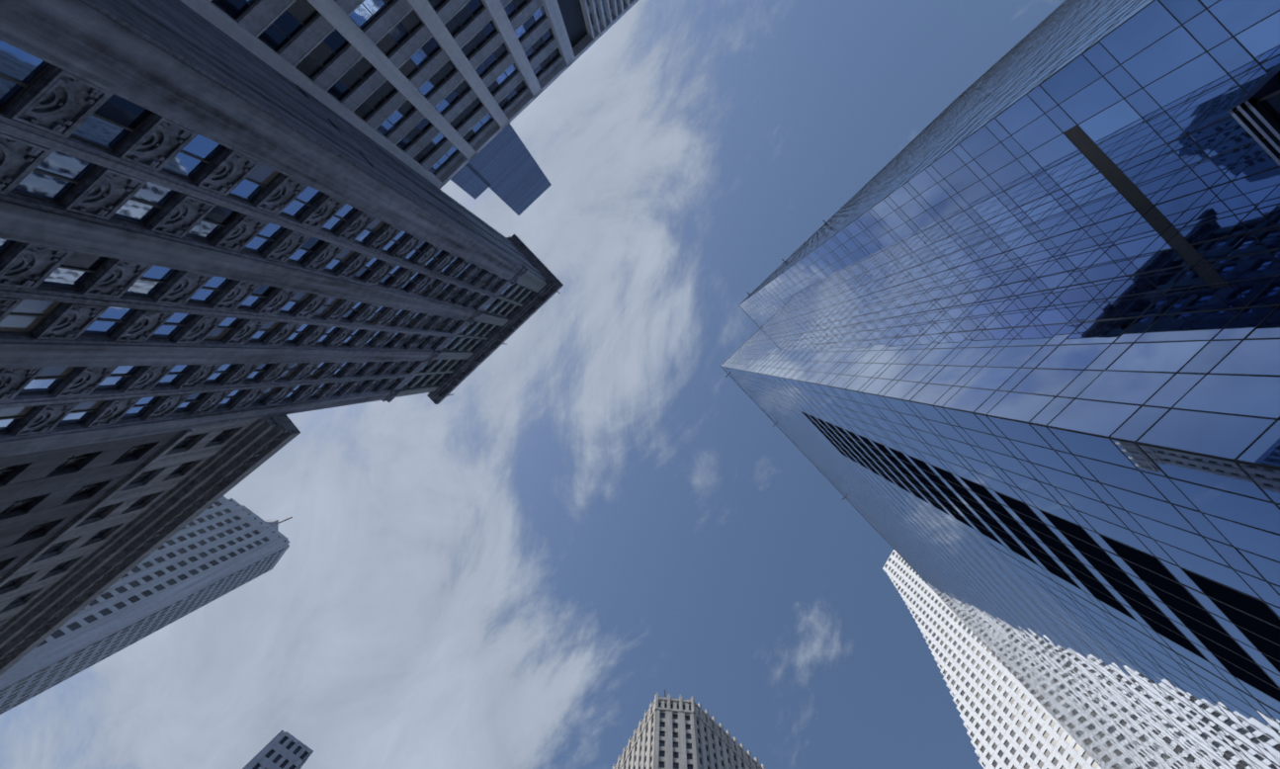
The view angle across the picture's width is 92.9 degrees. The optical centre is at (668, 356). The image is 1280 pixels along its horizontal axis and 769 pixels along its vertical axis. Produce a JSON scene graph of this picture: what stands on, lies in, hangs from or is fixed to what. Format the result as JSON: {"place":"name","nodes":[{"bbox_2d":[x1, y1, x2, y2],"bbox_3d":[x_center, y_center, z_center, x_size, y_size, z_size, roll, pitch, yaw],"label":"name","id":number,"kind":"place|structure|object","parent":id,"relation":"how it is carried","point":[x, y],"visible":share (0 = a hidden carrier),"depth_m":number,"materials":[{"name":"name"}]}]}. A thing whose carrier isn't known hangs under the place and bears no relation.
{"place":"outdoors","nodes":[
{"label":"outdoors","id":0,"kind":"place"},
{"bbox_2d":[0,496,292,714],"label":"tower","id":1,"kind":"structure","parent":0,"point":[221,546],"depth_m":155.45,"materials":[{"name":"concrete"}]},
{"bbox_2d":[0,414,300,676],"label":"building","id":2,"kind":"structure","parent":0,"point":[82,527],"depth_m":48.02,"materials":[{"name":"concrete"}]},
{"bbox_2d":[450,123,551,215],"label":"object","id":3,"kind":"object","parent":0,"point":[503,166],"visible":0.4,"depth_m":104.64,"materials":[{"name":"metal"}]},
{"bbox_2d":[0,0,1065,768],"label":"sky","id":4,"kind":"structure","parent":0,"point":[598,520],"materials":[{"name":"blue"}]},
{"bbox_2d":[612,689,765,768],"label":"tower","id":5,"kind":"structure","parent":0,"point":[669,732],"depth_m":148.81,"materials":[{"name":"concrete"}]},
{"bbox_2d":[882,549,1102,768],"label":"tower","id":6,"kind":"structure","parent":0,"point":[1009,720],"depth_m":213.65,"materials":[{"name":"concrete"}]},
{"label":"ground","id":7,"kind":"structure","parent":0,"visible":0},
{"bbox_2d":[0,0,563,457],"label":"building","id":8,"kind":"structure","parent":7,"relation":"on","point":[204,221],"depth_m":31.09,"materials":[{"name":"stone"}]},
{"bbox_2d":[179,0,638,188],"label":"building","id":9,"kind":"structure","parent":7,"relation":"on","point":[439,94],"depth_m":47.65,"materials":[{"name":"grey concrete"}]},
{"bbox_2d":[720,0,1279,768],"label":"building","id":10,"kind":"structure","parent":7,"relation":"on","point":[1001,366],"depth_m":28.74,"materials":[{"name":"blue glass"}]},
{"bbox_2d":[1228,63,1279,166],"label":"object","id":11,"kind":"structure","parent":10,"relation":"attached to","point":[1254,112],"depth_m":18.80,"materials":[{"name":"glass"}]},
{"bbox_3d":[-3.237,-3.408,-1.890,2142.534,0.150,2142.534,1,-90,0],"label":"street","id":12,"kind":"structure","parent":0,"visible":0},
{"bbox_2d":[242,729,313,768],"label":"tower","id":13,"kind":"structure","parent":12,"relation":"on","point":[282,749],"depth_m":105.60,"materials":[{"name":"concrete"}]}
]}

